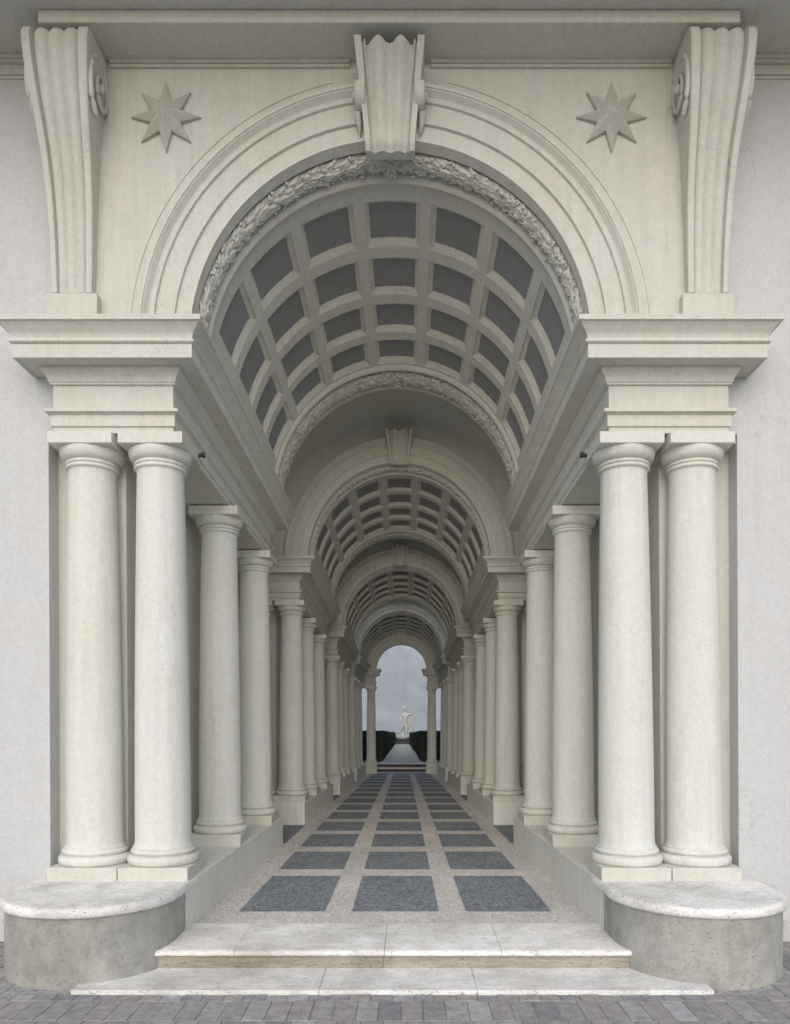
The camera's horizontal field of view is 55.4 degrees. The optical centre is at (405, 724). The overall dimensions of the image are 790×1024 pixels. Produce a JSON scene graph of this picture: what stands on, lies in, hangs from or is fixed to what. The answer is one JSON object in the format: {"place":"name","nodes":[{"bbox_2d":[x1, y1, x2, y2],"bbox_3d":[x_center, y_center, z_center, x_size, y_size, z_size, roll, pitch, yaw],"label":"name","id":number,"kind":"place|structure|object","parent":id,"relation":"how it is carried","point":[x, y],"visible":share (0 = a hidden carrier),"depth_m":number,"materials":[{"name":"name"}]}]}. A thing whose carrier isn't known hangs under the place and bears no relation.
{"place":"outdoors","nodes":[
{"label":"outdoors","id":0,"kind":"place"},
{"bbox_2d":[1,985,783,1023],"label":"ground","id":1,"kind":"structure","parent":0,"point":[765,990],"depth_m":4.64,"materials":[{"name":"grey stone"}]},
{"bbox_2d":[0,54,59,941],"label":"palace wall","id":2,"kind":"structure","parent":1,"relation":"on","point":[29,705],"depth_m":5.72,"materials":[{"name":"white paint"}]},
{"bbox_2d":[0,0,789,53],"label":"eaves","id":3,"kind":"object","parent":2,"relation":"on","point":[769,20],"depth_m":5.43,"materials":[{"name":"beige paint"}]},
{"bbox_2d":[58,454,200,853],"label":"pier wall","id":4,"kind":"structure","parent":1,"relation":"on","point":[126,484],"depth_m":5.91,"materials":[{"name":"paint"}]},
{"bbox_2d":[186,817,282,928],"bbox_3d":[-2.019,1.329,6.833,1.092,0.640,2.834,0,0,6],"label":"podium","id":5,"kind":"object","parent":1,"relation":"on","point":[223,872],"visible":0.32,"depth_m":6.49,"materials":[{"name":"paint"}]},
{"bbox_2d":[47,431,132,880],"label":"column","id":6,"kind":"structure","parent":5,"relation":"on","point":[96,847],"depth_m":5.59,"materials":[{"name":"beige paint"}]},
{"bbox_2d":[117,431,205,880],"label":"column","id":7,"kind":"structure","parent":5,"relation":"on","point":[163,848],"depth_m":5.59,"materials":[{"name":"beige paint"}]},
{"bbox_2d":[189,505,250,846],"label":"column","id":8,"kind":"structure","parent":5,"relation":"on","point":[220,821],"depth_m":6.80,"materials":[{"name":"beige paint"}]},
{"bbox_2d":[237,550,278,825],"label":"column","id":9,"kind":"structure","parent":5,"relation":"on","point":[257,804],"depth_m":7.80,"materials":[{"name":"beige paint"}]},
{"bbox_2d":[0,314,295,551],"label":"entablature","id":10,"kind":"structure","parent":9,"relation":"on","point":[114,374],"depth_m":5.58,"materials":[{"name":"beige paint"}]},
{"bbox_2d":[198,452,204,457],"bbox_3d":[-1.645,-2.128,5.940,0.116,0.053,0.052,0,0,0],"label":"iron stub","id":11,"kind":"object","parent":10,"relation":"attached to","point":[202,454],"visible":0.66,"depth_m":5.93,"materials":[{"name":"black metal"}]},
{"bbox_2d":[238,389,509,603],"bbox_3d":[-0.086,-1.368,8.841,5.057,5.635,1.869,0,0,0],"label":"plain vault","id":12,"kind":"object","parent":10,"relation":"on","point":[387,404],"visible":0.18,"depth_m":9.08,"materials":[{"name":"beige paint"}]},
{"bbox_2d":[96,35,684,313],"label":"arch","id":13,"kind":"structure","parent":10,"relation":"on","point":[614,216],"depth_m":5.58,"materials":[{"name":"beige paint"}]},
{"bbox_2d":[21,26,108,313],"bbox_3d":[-2.451,-3.922,5.415,0.528,1.945,0.378,0,0,0],"label":"console","id":14,"kind":"object","parent":13,"relation":"attached to","point":[66,82],"visible":0.98,"depth_m":5.42,"materials":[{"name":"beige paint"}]},
{"bbox_2d":[131,83,201,153],"bbox_3d":[-1.775,-4.493,5.529,0.521,0.521,0.101,0,0,0],"label":"star relief","id":15,"kind":"object","parent":13,"relation":"attached to","point":[165,117],"visible":1,"depth_m":5.53,"materials":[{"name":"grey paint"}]},
{"bbox_2d":[19,0,758,68],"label":"cornice","id":16,"kind":"structure","parent":13,"relation":"attached to","point":[320,34],"depth_m":5.32,"materials":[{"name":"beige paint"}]},
{"bbox_2d":[576,82,646,152],"bbox_3d":[1.523,-4.493,5.529,0.521,0.521,0.101,0,0,0],"label":"star relief","id":17,"kind":"object","parent":13,"relation":"attached to","point":[611,117],"visible":1,"depth_m":5.53,"materials":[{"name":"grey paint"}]},
{"bbox_2d":[671,26,757,313],"bbox_3d":[2.219,-3.922,5.415,0.528,1.945,0.378,0,0,0],"label":"console","id":18,"kind":"object","parent":13,"relation":"attached to","point":[713,81],"visible":0.99,"depth_m":5.42,"materials":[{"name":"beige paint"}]},
{"bbox_2d":[192,141,588,488],"bbox_3d":[-0.113,-3.307,6.821,3.007,2.076,2.472,0,0,0],"label":"coffered vault","id":19,"kind":"object","parent":10,"relation":"on","point":[332,279],"visible":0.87,"depth_m":6.46,"materials":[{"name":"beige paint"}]},
{"bbox_2d":[192,141,588,586],"bbox_3d":[-0.097,-2.025,10.160,18.030,7.450,8.680,0,0,0],"label":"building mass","id":20,"kind":"object","parent":1,"relation":"on","point":[363,141],"depth_m":6.85,"materials":[{"name":"white paint"}]},
{"bbox_2d":[362,612,439,687],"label":"exit arch","id":21,"kind":"structure","parent":20,"relation":"attached to","point":[384,644],"depth_m":14.28,"materials":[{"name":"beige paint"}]},
{"bbox_2d":[71,968,713,994],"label":"threshold slab","id":22,"kind":"structure","parent":1,"relation":"on","point":[391,981],"depth_m":4.74,"materials":[{"name":"stone"}]},
{"bbox_2d":[155,923,631,968],"bbox_3d":[-0.082,1.560,5.309,3.240,0.140,0.638,0,0,0],"label":"entrance step","id":23,"kind":"object","parent":22,"relation":"on","point":[394,945],"visible":0.92,"depth_m":5.08,"materials":[{"name":"stone"}]},
{"bbox_2d":[514,817,603,928],"bbox_3d":[1.855,1.329,6.833,1.092,0.640,2.834,0,0,-6],"label":"podium","id":24,"kind":"object","parent":1,"relation":"on","point":[567,872],"visible":0.26,"depth_m":6.47,"materials":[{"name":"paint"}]},
{"bbox_2d":[518,550,553,824],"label":"column","id":25,"kind":"structure","parent":24,"relation":"on","point":[538,567],"depth_m":7.80,"materials":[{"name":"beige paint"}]},
{"bbox_2d":[501,314,784,550],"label":"entablature","id":26,"kind":"structure","parent":25,"relation":"on","point":[667,374],"depth_m":5.57,"materials":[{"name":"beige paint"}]},
{"bbox_2d":[580,452,586,457],"bbox_3d":[1.436,-2.128,5.940,0.116,0.053,0.052,0,0,0],"label":"iron stub","id":27,"kind":"object","parent":26,"relation":"attached to","point":[582,454],"visible":0.66,"depth_m":5.93,"materials":[{"name":"black metal"}]},
{"bbox_2d":[543,505,599,845],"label":"column","id":28,"kind":"structure","parent":24,"relation":"on","point":[573,821],"depth_m":6.80,"materials":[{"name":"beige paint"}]},
{"bbox_2d":[585,431,671,880],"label":"column","id":29,"kind":"structure","parent":24,"relation":"on","point":[626,848],"depth_m":5.59,"materials":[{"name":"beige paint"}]},
{"bbox_2d":[651,431,742,880],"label":"column","id":30,"kind":"structure","parent":24,"relation":"on","point":[693,847],"depth_m":5.59,"materials":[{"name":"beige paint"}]},
{"bbox_2d":[590,454,729,853],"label":"pier wall","id":31,"kind":"structure","parent":1,"relation":"on","point":[657,479],"depth_m":5.88,"materials":[{"name":"paint"}]},
{"bbox_2d":[728,54,789,941],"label":"palace wall","id":32,"kind":"structure","parent":1,"relation":"on","point":[759,544],"depth_m":5.72,"materials":[{"name":"white paint"}]},
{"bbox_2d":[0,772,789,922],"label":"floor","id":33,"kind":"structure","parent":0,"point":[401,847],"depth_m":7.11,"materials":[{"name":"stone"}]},
{"bbox_2d":[271,610,280,789],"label":"pier wall","id":34,"kind":"structure","parent":33,"relation":"on","point":[275,634],"depth_m":9.59,"materials":[{"name":"paint"}]},
{"bbox_2d":[273,784,332,824],"bbox_3d":[-1.567,1.110,10.097,0.830,0.468,1.896,0,0,6],"label":"podium","id":35,"kind":"object","parent":33,"relation":"on","point":[310,808],"visible":0.35,"depth_m":9.24,"materials":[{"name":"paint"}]},
{"bbox_2d":[269,600,276,801],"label":"column","id":36,"kind":"structure","parent":35,"relation":"on","point":[272,607],"depth_m":9.38,"materials":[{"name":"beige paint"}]},
{"bbox_2d":[273,600,308,802],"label":"column","id":37,"kind":"structure","parent":35,"relation":"on","point":[291,788],"depth_m":9.28,"materials":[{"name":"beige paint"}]},
{"bbox_2d":[302,618,319,795],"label":"column","id":38,"kind":"structure","parent":35,"relation":"on","point":[309,626],"depth_m":9.93,"materials":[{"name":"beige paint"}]},
{"bbox_2d":[268,556,340,634],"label":"entablature","id":39,"kind":"structure","parent":38,"relation":"on","point":[296,578],"depth_m":9.29,"materials":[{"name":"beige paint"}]},
{"bbox_2d":[270,419,524,555],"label":"arch","id":40,"kind":"structure","parent":39,"relation":"on","point":[329,468],"depth_m":9.28,"materials":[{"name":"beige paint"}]},
{"bbox_2d":[308,463,490,597],"bbox_3d":[-0.082,-2.434,10.084,2.287,1.598,1.612,0,0,0],"label":"coffered vault","id":41,"kind":"object","parent":40,"relation":"attached to","point":[368,507],"visible":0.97,"depth_m":10.00,"materials":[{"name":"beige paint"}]},
{"bbox_2d":[314,634,329,787],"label":"column","id":42,"kind":"structure","parent":35,"relation":"on","point":[320,642],"depth_m":10.60,"materials":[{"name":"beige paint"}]},
{"bbox_2d":[329,771,353,794],"bbox_3d":[-1.277,0.989,12.194,0.664,0.373,1.364,0,0,6],"label":"podium","id":43,"kind":"object","parent":33,"relation":"on","point":[343,784],"visible":0.32,"depth_m":11.74,"materials":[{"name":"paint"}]},
{"bbox_2d":[325,655,341,779],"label":"column","id":44,"kind":"structure","parent":43,"relation":"on","point":[333,771],"depth_m":11.61,"materials":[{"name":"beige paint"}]},
{"bbox_2d":[338,662,346,776],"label":"column","id":45,"kind":"structure","parent":43,"relation":"on","point":[341,665],"depth_m":12.04,"materials":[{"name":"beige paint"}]},
{"bbox_2d":[324,626,358,667],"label":"entablature","id":46,"kind":"structure","parent":45,"relation":"on","point":[341,643],"depth_m":11.67,"materials":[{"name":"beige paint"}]},
{"bbox_2d":[328,538,472,625],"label":"arch","id":47,"kind":"structure","parent":46,"relation":"on","point":[396,552],"depth_m":11.60,"materials":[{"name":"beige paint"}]},
{"bbox_2d":[342,565,458,641],"bbox_3d":[-0.082,-1.843,12.182,1.831,1.257,1.135,0,0,0],"label":"coffered vault","id":48,"kind":"object","parent":47,"relation":"attached to","point":[371,592],"visible":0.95,"depth_m":12.17,"materials":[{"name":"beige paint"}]},
{"bbox_2d":[343,668,351,773],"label":"column","id":49,"kind":"structure","parent":43,"relation":"on","point":[346,672],"depth_m":12.50,"materials":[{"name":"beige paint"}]},
{"bbox_2d":[352,765,365,781],"bbox_3d":[-1.082,0.915,13.618,0.554,0.322,1.083,0,0,6],"label":"podium","id":50,"kind":"object","parent":33,"relation":"on","point":[359,773],"visible":0.2,"depth_m":13.40,"materials":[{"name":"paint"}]},
{"bbox_2d":[348,677,357,769],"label":"column","id":51,"kind":"structure","parent":50,"relation":"on","point":[352,681],"depth_m":13.16,"materials":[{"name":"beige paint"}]},
{"bbox_2d":[355,680,360,767],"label":"column","id":52,"kind":"structure","parent":50,"relation":"on","point":[358,682],"depth_m":13.55,"materials":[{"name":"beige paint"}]},
{"bbox_2d":[359,683,363,766],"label":"column","id":53,"kind":"structure","parent":50,"relation":"on","point":[361,685],"depth_m":13.90,"materials":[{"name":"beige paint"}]},
{"bbox_2d":[348,656,370,684],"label":"entablature","id":54,"kind":"structure","parent":53,"relation":"on","point":[360,666],"depth_m":13.40,"materials":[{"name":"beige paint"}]},
{"bbox_2d":[355,600,446,655],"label":"arch","id":55,"kind":"structure","parent":54,"relation":"on","point":[400,606],"depth_m":13.15,"materials":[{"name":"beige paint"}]},
{"bbox_2d":[358,611,443,661],"bbox_3d":[-0.082,-1.541,13.706,1.527,0.895,1.088,0,0,0],"label":"coffered vault","id":56,"kind":"object","parent":55,"relation":"attached to","point":[387,624],"visible":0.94,"depth_m":13.70,"materials":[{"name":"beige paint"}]},
{"bbox_2d":[365,686,376,773],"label":"column","id":57,"kind":"structure","parent":33,"relation":"on","point":[371,764],"depth_m":14.29,"materials":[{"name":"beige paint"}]},
{"bbox_2d":[426,686,437,773],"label":"column","id":58,"kind":"structure","parent":33,"relation":"on","point":[431,764],"depth_m":14.29,"materials":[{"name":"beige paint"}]},
{"bbox_2d":[437,765,449,781],"bbox_3d":[0.918,0.915,13.618,0.554,0.322,1.083,0,0,-6],"label":"podium","id":59,"kind":"object","parent":33,"relation":"on","point":[442,773],"visible":0.27,"depth_m":13.45,"materials":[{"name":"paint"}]},
{"bbox_2d":[439,683,443,765],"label":"column","id":60,"kind":"structure","parent":59,"relation":"on","point":[441,724],"depth_m":13.91,"materials":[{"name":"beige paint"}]},
{"bbox_2d":[441,680,446,767],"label":"column","id":61,"kind":"structure","parent":59,"relation":"on","point":[444,682],"depth_m":13.56,"materials":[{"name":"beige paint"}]},
{"bbox_2d":[432,656,452,684],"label":"entablature","id":62,"kind":"structure","parent":61,"relation":"on","point":[441,665],"depth_m":13.39,"materials":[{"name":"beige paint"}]},
{"bbox_2d":[444,677,453,769],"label":"column","id":63,"kind":"structure","parent":59,"relation":"on","point":[449,738],"depth_m":13.16,"materials":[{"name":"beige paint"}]},
{"bbox_2d":[448,771,470,794],"bbox_3d":[1.113,0.989,12.194,0.664,0.373,1.364,0,0,-6],"label":"podium","id":64,"kind":"object","parent":33,"relation":"on","point":[457,784],"visible":0.23,"depth_m":11.74,"materials":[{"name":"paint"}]},
{"bbox_2d":[450,668,457,773],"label":"column","id":65,"kind":"structure","parent":64,"relation":"on","point":[454,671],"depth_m":12.50,"materials":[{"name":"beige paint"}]},
{"bbox_2d":[455,662,462,776],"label":"column","id":66,"kind":"structure","parent":64,"relation":"on","point":[459,665],"depth_m":12.04,"materials":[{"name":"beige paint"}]},
{"bbox_2d":[459,655,475,779],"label":"column","id":67,"kind":"structure","parent":64,"relation":"on","point":[468,711],"depth_m":11.61,"materials":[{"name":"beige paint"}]},
{"bbox_2d":[443,626,475,667],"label":"entablature","id":68,"kind":"structure","parent":67,"relation":"on","point":[459,643],"depth_m":11.67,"materials":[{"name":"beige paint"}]},
{"bbox_2d":[467,784,522,824],"bbox_3d":[1.403,1.110,10.097,0.830,0.468,1.896,0,0,-6],"label":"podium","id":69,"kind":"object","parent":33,"relation":"on","point":[485,806],"visible":0.33,"depth_m":9.26,"materials":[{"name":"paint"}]},
{"bbox_2d":[471,634,484,787],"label":"column","id":70,"kind":"structure","parent":69,"relation":"on","point":[478,640],"depth_m":10.60,"materials":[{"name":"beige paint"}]},
{"bbox_2d":[480,618,495,795],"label":"column","id":71,"kind":"structure","parent":69,"relation":"on","point":[488,625],"depth_m":9.93,"materials":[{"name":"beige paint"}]},
{"bbox_2d":[460,556,526,634],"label":"entablature","id":72,"kind":"structure","parent":71,"relation":"on","point":[500,577],"depth_m":9.30,"materials":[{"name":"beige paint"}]},
{"bbox_2d":[490,600,524,802],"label":"column","id":73,"kind":"structure","parent":69,"relation":"on","point":[506,788],"depth_m":9.28,"materials":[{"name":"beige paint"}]},
{"bbox_2d":[522,600,526,795],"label":"column","id":74,"kind":"structure","parent":69,"relation":"on","point":[524,607],"depth_m":9.37,"materials":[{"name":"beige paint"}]},
{"bbox_2d":[518,610,525,790],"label":"pier wall","id":75,"kind":"structure","parent":33,"relation":"on","point":[521,641],"depth_m":9.59,"materials":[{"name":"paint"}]},
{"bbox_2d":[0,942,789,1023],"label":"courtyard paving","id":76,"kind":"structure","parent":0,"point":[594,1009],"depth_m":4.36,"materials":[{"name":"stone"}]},
{"bbox_2d":[0,875,197,989],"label":"bench","id":77,"kind":"object","parent":76,"relation":"on","point":[64,935],"visible":0.94,"depth_m":4.79,"materials":[{"name":"stone"}]},
{"bbox_2d":[592,875,787,989],"bbox_3d":[2.002,1.408,5.184,1.184,0.524,1.064,0,0,0],"label":"bench","id":78,"kind":"object","parent":76,"relation":"on","point":[720,935],"visible":0.91,"depth_m":4.79,"materials":[{"name":"stone"}]},
{"bbox_2d":[364,761,438,762],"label":"garden ground","id":79,"kind":"structure","parent":0,"point":[401,762],"depth_m":15.11,"materials":[{"name":"grey stone"}]},
{"bbox_2d":[362,730,395,761],"bbox_3d":[-1.265,0.440,16.831,2.067,0.656,3.209,0,0,0],"label":"hedge","id":80,"kind":"object","parent":79,"relation":"on","point":[385,742],"visible":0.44,"depth_m":15.27,"materials":[{"name":"green plant"}]},
{"bbox_2d":[362,645,440,736],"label":"sky","id":81,"kind":"structure","parent":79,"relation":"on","point":[401,680],"depth_m":24.47,"materials":[{"name":"paint"}]},
{"bbox_2d":[380,744,422,761],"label":"garden path","id":82,"kind":"structure","parent":79,"relation":"on","point":[401,753],"depth_m":16.13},
{"bbox_2d":[364,763,438,771],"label":"garden steps","id":83,"kind":"structure","parent":79,"relation":"on","point":[401,767],"depth_m":14.77,"materials":[{"name":"stone"}]},
{"bbox_2d":[395,739,409,743],"bbox_3d":[-0.082,0.449,18.370,0.400,0.202,0.380,0,0,0],"label":"pedestal","id":84,"kind":"object","parent":79,"relation":"on","point":[402,741],"visible":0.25,"depth_m":18.19,"materials":[{"name":"stone"}]},
{"bbox_2d":[396,705,416,738],"bbox_3d":[0.009,-0.058,18.370,0.506,0.809,0.320,0,0,0],"label":"statue","id":85,"kind":"object","parent":84,"relation":"on","point":[405,728],"visible":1,"depth_m":18.34,"materials":[{"name":"stone"}]},
{"bbox_2d":[409,730,439,761],"bbox_3d":[1.101,0.440,16.832,2.070,0.656,3.212,0,0,0],"label":"hedge","id":86,"kind":"object","parent":79,"relation":"on","point":[418,742],"visible":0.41,"depth_m":15.27,"materials":[{"name":"green plant"}]}
]}

